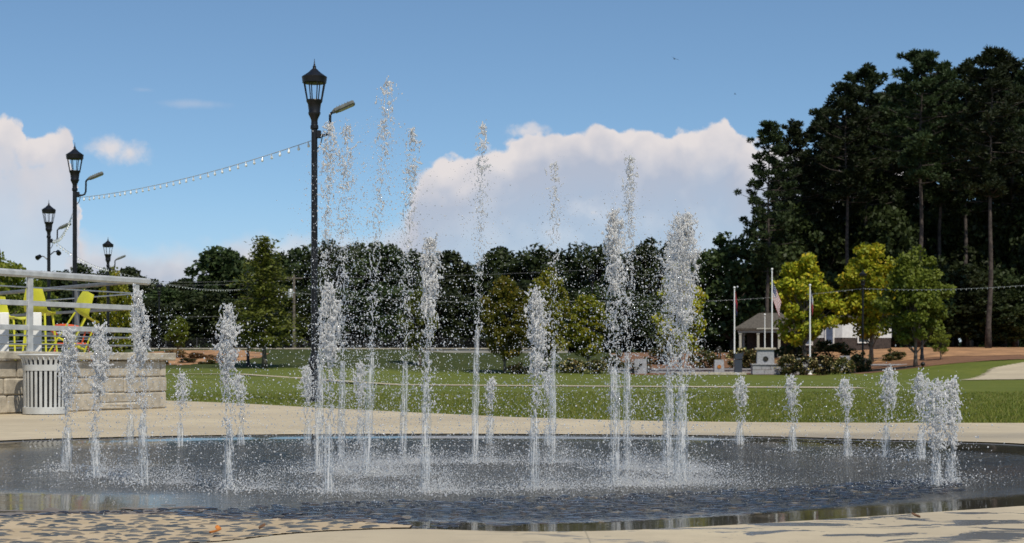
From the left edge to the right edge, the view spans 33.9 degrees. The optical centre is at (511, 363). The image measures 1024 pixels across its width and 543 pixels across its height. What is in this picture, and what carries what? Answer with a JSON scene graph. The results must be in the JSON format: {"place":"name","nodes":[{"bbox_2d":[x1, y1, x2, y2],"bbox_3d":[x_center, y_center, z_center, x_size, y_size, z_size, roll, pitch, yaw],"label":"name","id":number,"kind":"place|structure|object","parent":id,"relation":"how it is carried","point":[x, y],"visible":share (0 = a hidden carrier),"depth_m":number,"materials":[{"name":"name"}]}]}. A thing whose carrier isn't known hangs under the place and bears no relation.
{"place":"outdoors","nodes":[
{"label":"outdoors","id":0,"kind":"place"},
{"bbox_2d":[8,116,1013,478],"bbox_3d":[-0.228,-0.567,14.512,8.504,2.743,7.850,0,0,0],"label":"spray","id":1,"kind":"object","parent":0,"point":[472,372],"visible":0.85,"depth_m":13.29,"materials":[{"name":"white liquid"}]},
{"bbox_2d":[0,400,1023,542],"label":"paving","id":2,"kind":"structure","parent":0,"point":[997,525],"depth_m":18.72,"materials":[{"name":"beige concrete"}]},
{"bbox_2d":[18,354,69,413],"bbox_3d":[-7.375,0.317,26.550,0.830,0.943,0.830,0,0,0],"label":"litter bin","id":3,"kind":"object","parent":2,"relation":"on","point":[38,399],"visible":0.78,"depth_m":26.27,"materials":[{"name":"metal"}]},
{"bbox_2d":[0,351,175,413],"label":"terrace wall","id":4,"kind":"structure","parent":2,"relation":"on","point":[11,381],"depth_m":28.70,"materials":[{"name":"stone"}]},
{"bbox_2d":[0,268,150,352],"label":"railing","id":5,"kind":"object","parent":4,"relation":"on","point":[29,303],"visible":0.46,"depth_m":27.99,"materials":[{"name":"grey metal"}]},
{"bbox_2d":[0,435,1023,541],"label":"water","id":6,"kind":"structure","parent":0,"point":[17,500],"depth_m":11.80,"materials":[{"name":"liquid"}]},
{"bbox_2d":[18,323,94,473],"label":"fountain jet","id":7,"kind":"object","parent":6,"relation":"on","point":[70,337],"visible":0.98,"depth_m":13.79,"materials":[{"name":"white liquid"}]},
{"bbox_2d":[45,313,163,479],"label":"fountain jet","id":8,"kind":"object","parent":6,"relation":"on","point":[102,359],"visible":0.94,"depth_m":13.10,"materials":[{"name":"white liquid"}]},
{"bbox_2d":[89,283,182,486],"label":"fountain jet","id":9,"kind":"object","parent":6,"relation":"on","point":[137,330],"visible":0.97,"depth_m":12.37,"materials":[{"name":"white liquid"}]},
{"bbox_2d":[169,296,278,494],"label":"fountain jet","id":10,"kind":"object","parent":6,"relation":"on","point":[224,346],"visible":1,"depth_m":11.79,"materials":[{"name":"white liquid"}]},
{"bbox_2d":[263,113,354,475],"bbox_3d":[-1.627,-0.577,13.725,0.760,2.935,0.986,0,0,34],"label":"fountain jet","id":11,"kind":"object","parent":6,"relation":"on","point":[329,128],"visible":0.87,"depth_m":13.69,"materials":[{"name":"white liquid"}]},
{"bbox_2d":[256,273,381,495],"bbox_3d":[-1.316,0.135,11.629,0.876,1.513,0.834,0,0,0],"label":"fountain jet","id":12,"kind":"object","parent":6,"relation":"on","point":[330,349],"visible":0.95,"depth_m":11.53,"materials":[{"name":"white liquid"}]},
{"bbox_2d":[320,118,378,465],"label":"fountain jet","id":13,"kind":"object","parent":6,"relation":"on","point":[343,188],"visible":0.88,"depth_m":14.57,"materials":[{"name":"white liquid"}]},
{"bbox_2d":[292,75,409,479],"bbox_3d":[-1.136,-0.734,13.269,0.927,3.251,0.759,0,0,-41],"label":"fountain jet","id":14,"kind":"object","parent":6,"relation":"on","point":[388,83],"visible":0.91,"depth_m":13.44,"materials":[{"name":"white liquid"}]},
{"bbox_2d":[378,123,431,464],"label":"fountain jet","id":15,"kind":"object","parent":6,"relation":"on","point":[411,140],"visible":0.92,"depth_m":14.91,"materials":[{"name":"white liquid"}]},
{"bbox_2d":[378,232,484,494],"bbox_3d":[-0.585,-0.027,11.614,0.803,1.836,0.764,0,0,0],"label":"fountain jet","id":16,"kind":"object","parent":6,"relation":"on","point":[430,245],"visible":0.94,"depth_m":11.61,"materials":[{"name":"white liquid"}]},
{"bbox_2d":[451,119,509,463],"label":"fountain jet","id":17,"kind":"object","parent":6,"relation":"on","point":[483,146],"visible":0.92,"depth_m":14.97,"materials":[{"name":"white liquid"}]},
{"bbox_2d":[0,478,967,528],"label":"wet pebbles","id":18,"kind":"object","parent":6,"relation":"on","point":[417,512],"visible":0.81,"depth_m":10.18,"materials":[{"name":"grey gravel"}]},
{"bbox_2d":[1,431,1023,511],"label":"fine spray","id":19,"kind":"object","parent":6,"relation":"on","point":[342,469],"visible":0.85,"depth_m":12.68,"materials":[{"name":"white"}]},
{"bbox_2d":[480,275,567,494],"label":"fountain jet","id":20,"kind":"object","parent":6,"relation":"on","point":[535,302],"visible":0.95,"depth_m":11.81,"materials":[{"name":"white liquid"}]},
{"bbox_2d":[506,155,575,464],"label":"fountain jet","id":21,"kind":"object","parent":6,"relation":"on","point":[553,263],"visible":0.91,"depth_m":15.01,"materials":[{"name":"white liquid"}]},
{"bbox_2d":[541,150,656,471],"bbox_3d":[0.847,-0.458,14.124,0.981,2.698,0.959,0,0,17],"label":"fountain jet","id":22,"kind":"object","parent":6,"relation":"on","point":[631,168],"visible":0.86,"depth_m":14.15,"materials":[{"name":"white liquid"}]},
{"bbox_2d":[553,203,682,488],"bbox_3d":[0.777,-0.131,12.125,0.967,2.043,0.872,0,0,0],"label":"fountain jet","id":23,"kind":"object","parent":6,"relation":"on","point":[613,220],"visible":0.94,"depth_m":12.14,"materials":[{"name":"white liquid"}]},
{"bbox_2d":[621,199,729,473],"bbox_3d":[1.367,-0.238,13.801,0.868,2.258,0.784,0,0,42],"label":"fountain jet","id":24,"kind":"object","parent":6,"relation":"on","point":[671,417],"visible":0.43,"depth_m":13.85,"materials":[{"name":"white liquid"}]},
{"bbox_2d":[631,207,732,487],"bbox_3d":[1.164,-0.161,12.374,0.922,2.105,0.803,0,0,0],"label":"fountain jet","id":25,"kind":"object","parent":6,"relation":"on","point":[685,230],"visible":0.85,"depth_m":12.38,"materials":[{"name":"white liquid"}]},
{"bbox_2d":[764,374,809,452],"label":"fountain jet","id":26,"kind":"object","parent":6,"relation":"on","point":[791,383],"visible":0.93,"depth_m":16.42,"materials":[{"name":"white liquid"}]},
{"bbox_2d":[815,365,864,457],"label":"fountain jet","id":27,"kind":"object","parent":6,"relation":"on","point":[843,381],"visible":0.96,"depth_m":15.70,"materials":[{"name":"white liquid"}]},
{"bbox_2d":[864,362,909,458],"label":"fountain jet","id":28,"kind":"object","parent":6,"relation":"on","point":[888,377],"visible":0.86,"depth_m":15.44,"materials":[{"name":"white liquid"}]},
{"bbox_2d":[890,367,945,461],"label":"fountain jet","id":29,"kind":"object","parent":6,"relation":"on","point":[919,380],"visible":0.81,"depth_m":15.04,"materials":[{"name":"white liquid"}]},
{"bbox_2d":[902,369,973,486],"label":"fountain jet","id":30,"kind":"object","parent":6,"relation":"on","point":[938,394],"visible":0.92,"depth_m":11.91,"materials":[{"name":"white liquid"}]},
{"bbox_2d":[912,375,978,482],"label":"fountain jet","id":31,"kind":"object","parent":6,"relation":"on","point":[950,386],"visible":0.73,"depth_m":12.38,"materials":[{"name":"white liquid"}]},
{"bbox_2d":[0,435,1023,521],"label":"basin floor","id":32,"kind":"structure","parent":0,"point":[716,449],"depth_m":14.03,"materials":[{"name":"grey concrete"}]},
{"bbox_2d":[0,504,412,542],"bbox_3d":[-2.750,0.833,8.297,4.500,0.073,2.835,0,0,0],"label":"mortar bed","id":33,"kind":"object","parent":32,"relation":"on","point":[17,534],"visible":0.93,"depth_m":8.46,"materials":[{"name":"beige concrete"}]},
{"bbox_2d":[0,513,378,542],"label":"dry pebbles","id":34,"kind":"object","parent":33,"relation":"on","point":[104,527],"visible":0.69,"depth_m":8.43,"materials":[{"name":"grey gravel"}]},
{"bbox_2d":[0,349,1023,444],"bbox_3d":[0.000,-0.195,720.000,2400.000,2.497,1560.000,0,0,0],"label":"lawn","id":35,"kind":"structure","parent":0,"point":[968,370],"depth_m":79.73,"materials":[{"name":"green plant"}]},
{"bbox_2d":[0,251,25,347],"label":"tree","id":36,"kind":"object","parent":35,"relation":"on","point":[12,265],"visible":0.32,"depth_m":59.84,"materials":[{"name":"green plant"}]},
{"bbox_2d":[35,202,70,351],"bbox_3d":[-17.752,-2.740,65.000,1.358,7.210,0.528,0,0,0],"label":"lamp post","id":37,"kind":"object","parent":35,"relation":"on","point":[48,209],"visible":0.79,"depth_m":64.94,"materials":[{"name":"black metal"}]},
{"bbox_2d":[55,263,106,348],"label":"broadleaf tree","id":38,"kind":"object","parent":35,"relation":"on","point":[82,269],"visible":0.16,"depth_m":178.44,"materials":[{"name":"green plant"}]},
{"bbox_2d":[66,144,103,324],"bbox_3d":[-12.985,-3.122,51.043,1.116,7.210,0.528,0,0,-9],"label":"lamp post","id":39,"kind":"object","parent":35,"relation":"on","point":[74,154],"visible":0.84,"depth_m":50.94,"materials":[{"name":"black metal"}]},
{"bbox_2d":[91,266,132,352],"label":"broadleaf tree","id":40,"kind":"object","parent":35,"relation":"on","point":[116,320],"visible":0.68,"depth_m":94.40,"materials":[{"name":"green plant"}]},
{"bbox_2d":[92,297,172,348],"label":"broadleaf tree","id":41,"kind":"object","parent":35,"relation":"on","point":[151,307],"visible":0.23,"depth_m":160.12,"materials":[{"name":"green plant"}]},
{"bbox_2d":[146,350,268,364],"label":"straw bed","id":42,"kind":"object","parent":35,"relation":"on","point":[241,352],"visible":0.36,"depth_m":135.75,"materials":[{"name":"brown plant"}]},
{"bbox_2d":[163,316,189,348],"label":"green tree","id":43,"kind":"object","parent":42,"relation":"on","point":[179,333],"visible":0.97,"depth_m":137.58,"materials":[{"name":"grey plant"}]},
{"bbox_2d":[169,286,246,347],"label":"broadleaf tree","id":44,"kind":"object","parent":35,"relation":"on","point":[208,302],"visible":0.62,"depth_m":158.47,"materials":[{"name":"green plant"}]},
{"bbox_2d":[183,245,256,301],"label":"broadleaf tree","id":45,"kind":"object","parent":35,"relation":"on","point":[220,265],"visible":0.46,"depth_m":177.76,"materials":[{"name":"green plant"}]},
{"bbox_2d":[213,235,310,367],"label":"broadleaf tree","id":46,"kind":"object","parent":35,"relation":"on","point":[263,286],"visible":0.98,"depth_m":120.59,"materials":[{"name":"green plant"}]},
{"bbox_2d":[239,283,310,347],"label":"broadleaf tree","id":47,"kind":"object","parent":35,"relation":"on","point":[303,332],"visible":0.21,"depth_m":161.28,"materials":[{"name":"green plant"}]},
{"bbox_2d":[256,243,346,347],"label":"broadleaf tree","id":48,"kind":"object","parent":35,"relation":"on","point":[296,254],"visible":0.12,"depth_m":187.73,"materials":[{"name":"green plant"}]},
{"bbox_2d":[302,59,354,401],"bbox_3d":[-3.862,-2.805,35.300,1.117,7.210,0.528,0,0,0],"label":"lamp post","id":49,"kind":"object","parent":35,"relation":"on","point":[313,76],"visible":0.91,"depth_m":35.24,"materials":[{"name":"black metal"}]},
{"bbox_2d":[295,238,384,347],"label":"broadleaf tree","id":50,"kind":"object","parent":35,"relation":"on","point":[358,249],"visible":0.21,"depth_m":187.89,"materials":[{"name":"green plant"}]},
{"bbox_2d":[310,288,385,347],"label":"broadleaf tree","id":51,"kind":"object","parent":35,"relation":"on","point":[352,309],"visible":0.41,"depth_m":161.50,"materials":[{"name":"green plant"}]},
{"bbox_2d":[131,348,567,352],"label":"concrete wall","id":52,"kind":"structure","parent":35,"relation":"on","point":[466,350],"depth_m":149.85,"materials":[{"name":"concrete"}]},
{"bbox_2d":[339,241,422,345],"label":"broadleaf tree","id":53,"kind":"object","parent":35,"relation":"on","point":[383,264],"visible":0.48,"depth_m":186.13,"materials":[{"name":"green plant"}]},
{"bbox_2d":[347,281,414,347],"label":"broadleaf tree","id":54,"kind":"object","parent":35,"relation":"on","point":[396,293],"visible":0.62,"depth_m":160.13,"materials":[{"name":"green plant"}]},
{"bbox_2d":[395,286,438,365],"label":"green tree","id":55,"kind":"object","parent":35,"relation":"on","point":[418,323],"visible":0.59,"depth_m":127.47,"materials":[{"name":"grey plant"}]},
{"bbox_2d":[401,287,473,349],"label":"broadleaf tree","id":56,"kind":"object","parent":35,"relation":"on","point":[446,329],"visible":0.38,"depth_m":163.72,"materials":[{"name":"green plant"}]},
{"bbox_2d":[421,250,476,341],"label":"broadleaf tree","id":57,"kind":"object","parent":35,"relation":"on","point":[449,257],"visible":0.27,"depth_m":190.81,"materials":[{"name":"green plant"}]},
{"bbox_2d":[460,297,507,349],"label":"broadleaf tree","id":58,"kind":"object","parent":35,"relation":"on","point":[470,342],"visible":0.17,"depth_m":163.94,"materials":[{"name":"green plant"}]},
{"bbox_2d":[472,246,531,298],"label":"broadleaf tree","id":59,"kind":"object","parent":35,"relation":"on","point":[494,263],"visible":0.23,"depth_m":188.21,"materials":[{"name":"green plant"}]},
{"bbox_2d":[477,275,529,373],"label":"olive tree","id":60,"kind":"object","parent":35,"relation":"on","point":[507,293],"visible":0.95,"depth_m":120.25,"materials":[{"name":"green plant"}]},
{"bbox_2d":[477,243,581,300],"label":"broadleaf tree","id":61,"kind":"object","parent":35,"relation":"on","point":[531,264],"visible":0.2,"depth_m":184.74,"materials":[{"name":"green plant"}]},
{"bbox_2d":[521,266,574,371],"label":"olive tree","id":62,"kind":"object","parent":35,"relation":"on","point":[542,282],"visible":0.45,"depth_m":123.72,"materials":[{"name":"green plant"}]},
{"bbox_2d":[566,293,612,360],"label":"tree","id":63,"kind":"object","parent":35,"relation":"on","point":[574,336],"visible":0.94,"depth_m":127.30,"materials":[{"name":"green plant"}]},
{"bbox_2d":[563,284,624,345],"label":"broadleaf tree","id":64,"kind":"object","parent":35,"relation":"on","point":[587,291],"visible":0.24,"depth_m":160.42,"materials":[{"name":"green plant"}]},
{"bbox_2d":[557,242,638,351],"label":"broadleaf tree","id":65,"kind":"object","parent":35,"relation":"on","point":[576,264],"visible":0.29,"depth_m":175.04,"materials":[{"name":"green plant"}]},
{"bbox_2d":[602,286,655,352],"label":"broadleaf tree","id":66,"kind":"object","parent":35,"relation":"on","point":[636,325],"visible":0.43,"depth_m":161.27,"materials":[{"name":"green plant"}]},
{"bbox_2d":[620,298,666,352],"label":"broadleaf tree","id":67,"kind":"object","parent":35,"relation":"on","point":[652,338],"visible":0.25,"depth_m":161.68,"materials":[{"name":"green plant"}]},
{"bbox_2d":[620,237,689,352],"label":"broadleaf tree","id":68,"kind":"object","parent":35,"relation":"on","point":[643,254],"visible":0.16,"depth_m":175.79,"materials":[{"name":"green plant"}]},
{"bbox_2d":[678,231,783,352],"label":"broadleaf tree","id":69,"kind":"object","parent":35,"relation":"on","point":[730,272],"visible":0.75,"depth_m":155.74,"materials":[{"name":"green plant"}]},
{"bbox_2d":[733,120,803,312],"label":"pine tree","id":70,"kind":"object","parent":35,"relation":"on","point":[772,132],"visible":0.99,"depth_m":151.30,"materials":[{"name":"green plant"}]},
{"bbox_2d":[739,200,838,314],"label":"broadleaf tree","id":71,"kind":"object","parent":35,"relation":"on","point":[790,252],"visible":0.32,"depth_m":157.29,"materials":[{"name":"green plant"}]},
{"bbox_2d":[609,353,1023,374],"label":"mulch bed","id":72,"kind":"object","parent":35,"relation":"on","point":[931,361],"visible":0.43,"depth_m":123.12,"materials":[{"name":"red wood"}]},
{"bbox_2d":[651,263,708,371],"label":"yellow tree","id":73,"kind":"object","parent":72,"relation":"on","point":[699,302],"visible":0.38,"depth_m":121.55,"materials":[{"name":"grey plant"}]},
{"bbox_2d":[735,313,795,357],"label":"pavilion","id":74,"kind":"structure","parent":72,"relation":"on","point":[753,327],"depth_m":138.32,"materials":[{"name":"white wood"}]},
{"bbox_2d":[770,252,849,356],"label":"yellow tree","id":75,"kind":"object","parent":72,"relation":"on","point":[790,284],"visible":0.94,"depth_m":124.43,"materials":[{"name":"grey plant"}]},
{"bbox_2d":[871,244,956,366],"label":"green tree","id":76,"kind":"object","parent":72,"relation":"on","point":[923,307],"visible":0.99,"depth_m":113.36,"materials":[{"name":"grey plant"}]},
{"bbox_2d":[778,212,857,315],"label":"broadleaf tree","id":77,"kind":"object","parent":35,"relation":"on","point":[832,258],"visible":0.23,"depth_m":161.44,"materials":[{"name":"green plant"}]},
{"bbox_2d":[788,105,850,226],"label":"pine tree","id":78,"kind":"object","parent":35,"relation":"on","point":[819,201],"visible":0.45,"depth_m":163.46,"materials":[{"name":"green plant"}]},
{"bbox_2d":[797,80,890,315],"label":"pine tree","id":79,"kind":"object","parent":35,"relation":"on","point":[845,96],"visible":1,"depth_m":155.44,"materials":[{"name":"green plant"}]},
{"bbox_2d":[802,316,890,352],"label":"house","id":80,"kind":"structure","parent":35,"relation":"on","point":[842,333],"depth_m":142.34,"materials":[{"name":"brick"}]},
{"bbox_2d":[828,62,905,230],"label":"pine tree","id":81,"kind":"object","parent":35,"relation":"on","point":[869,74],"visible":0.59,"depth_m":159.60,"materials":[{"name":"green plant"}]},
{"bbox_2d":[841,203,923,315],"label":"broadleaf tree","id":82,"kind":"object","parent":35,"relation":"on","point":[888,228],"visible":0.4,"depth_m":158.40,"materials":[{"name":"green plant"}]},
{"bbox_2d":[855,81,929,346],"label":"pine tree","id":83,"kind":"object","parent":35,"relation":"on","point":[893,170],"visible":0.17,"depth_m":162.19,"materials":[{"name":"green plant"}]},
{"bbox_2d":[802,347,1023,362],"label":"straw bed","id":84,"kind":"object","parent":35,"relation":"on","point":[954,351],"visible":0.48,"depth_m":134.73,"materials":[{"name":"brown soil"}]},
{"bbox_2d":[765,118,827,334],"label":"pine tree","id":85,"kind":"object","parent":84,"relation":"on","point":[795,135],"visible":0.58,"depth_m":159.58,"materials":[{"name":"green plant"}]},
{"bbox_2d":[811,339,857,360],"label":"shrub","id":86,"kind":"object","parent":84,"relation":"on","point":[824,346],"visible":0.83,"depth_m":131.53,"materials":[{"name":"green plant"}]},
{"bbox_2d":[827,241,899,362],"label":"yellow tree","id":87,"kind":"object","parent":84,"relation":"on","point":[876,272],"visible":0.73,"depth_m":126.07,"materials":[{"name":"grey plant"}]},
{"bbox_2d":[867,48,969,346],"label":"pine tree","id":88,"kind":"object","parent":84,"relation":"on","point":[923,62],"visible":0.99,"depth_m":146.63,"materials":[{"name":"green plant"}]},
{"bbox_2d":[946,45,1023,347],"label":"pine tree","id":89,"kind":"object","parent":84,"relation":"on","point":[995,79],"visible":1,"depth_m":142.50,"materials":[{"name":"green plant"}]},
{"bbox_2d":[903,203,958,346],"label":"broadleaf tree","id":90,"kind":"object","parent":35,"relation":"on","point":[930,224],"visible":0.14,"depth_m":162.56,"materials":[{"name":"green plant"}]},
{"bbox_2d":[899,61,970,343],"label":"pine tree","id":91,"kind":"object","parent":35,"relation":"on","point":[931,192],"visible":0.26,"depth_m":159.19,"materials":[{"name":"green plant"}]},
{"bbox_2d":[933,57,1004,346],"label":"pine tree","id":92,"kind":"object","parent":35,"relation":"on","point":[957,206],"visible":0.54,"depth_m":157.71,"materials":[{"name":"green plant"}]},
{"bbox_2d":[940,261,1002,346],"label":"broadleaf tree","id":93,"kind":"object","parent":35,"relation":"on","point":[967,275],"visible":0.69,"depth_m":148.92,"materials":[{"name":"green plant"}]},
{"bbox_2d":[942,199,1010,346],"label":"broadleaf tree","id":94,"kind":"object","parent":35,"relation":"on","point":[977,246],"visible":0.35,"depth_m":159.25,"materials":[{"name":"green plant"}]},
{"bbox_2d":[970,268,1023,346],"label":"broadleaf tree","id":95,"kind":"object","parent":35,"relation":"on","point":[998,276],"visible":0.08,"depth_m":152.14,"materials":[{"name":"green plant"}]},
{"bbox_2d":[972,55,1023,346],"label":"pine tree","id":96,"kind":"object","parent":35,"relation":"on","point":[1014,191],"visible":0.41,"depth_m":157.79,"materials":[{"name":"green plant"}]},
{"bbox_2d":[974,289,1023,346],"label":"broadleaf tree","id":97,"kind":"object","parent":35,"relation":"on","point":[1004,325],"visible":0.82,"depth_m":147.12,"materials":[{"name":"green plant"}]},
{"bbox_2d":[987,196,1023,290],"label":"broadleaf tree","id":98,"kind":"object","parent":35,"relation":"on","point":[1014,238],"visible":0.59,"depth_m":156.94,"materials":[{"name":"green plant"}]},
{"bbox_2d":[992,58,1023,188],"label":"pine tree","id":99,"kind":"object","parent":35,"relation":"on","point":[1019,76],"visible":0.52,"depth_m":153.58,"materials":[{"name":"green plant"}]},
{"bbox_2d":[999,274,1023,345],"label":"broadleaf tree","id":100,"kind":"object","parent":35,"relation":"on","point":[1012,282],"visible":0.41,"depth_m":148.28,"materials":[{"name":"green plant"}]},
{"bbox_2d":[0,0,1023,346],"label":"sky","id":101,"kind":"structure","parent":0,"point":[149,92],"materials":[{"name":"blue"}]},
{"bbox_2d":[965,362,1023,379],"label":"path","id":102,"kind":"structure","parent":0,"point":[1013,371],"depth_m":94.87,"materials":[{"name":"beige concrete"}]},
{"label":"terrace floor","id":103,"kind":"structure","parent":0,"visible":0},
{"bbox_2d":[22,288,57,351],"bbox_3d":[-8.234,-0.670,29.291,0.493,1.266,0.513,0,0,10],"label":"chair","id":104,"kind":"object","parent":103,"relation":"on","point":[38,294],"visible":0.44,"depth_m":29.10,"materials":[{"name":"yellow plastic"}]},
{"bbox_2d":[48,289,98,351],"bbox_3d":[-7.764,-0.658,30.193,0.444,1.299,0.462,27,0,30],"label":"chair","id":105,"kind":"object","parent":103,"relation":"on","point":[85,297],"visible":0.63,"depth_m":30.05,"materials":[{"name":"yellow plastic"}]},
{"bbox_3d":[-9.669,0.302,34.519,0.532,1.001,10.208,0,0,-38],"label":"terrace wall","id":106,"kind":"object","parent":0,"visible":0},
{"bbox_2d":[0,282,132,351],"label":"railing","id":107,"kind":"object","parent":106,"relation":"on","point":[77,314],"visible":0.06,"depth_m":31.99,"materials":[{"name":"metal"}]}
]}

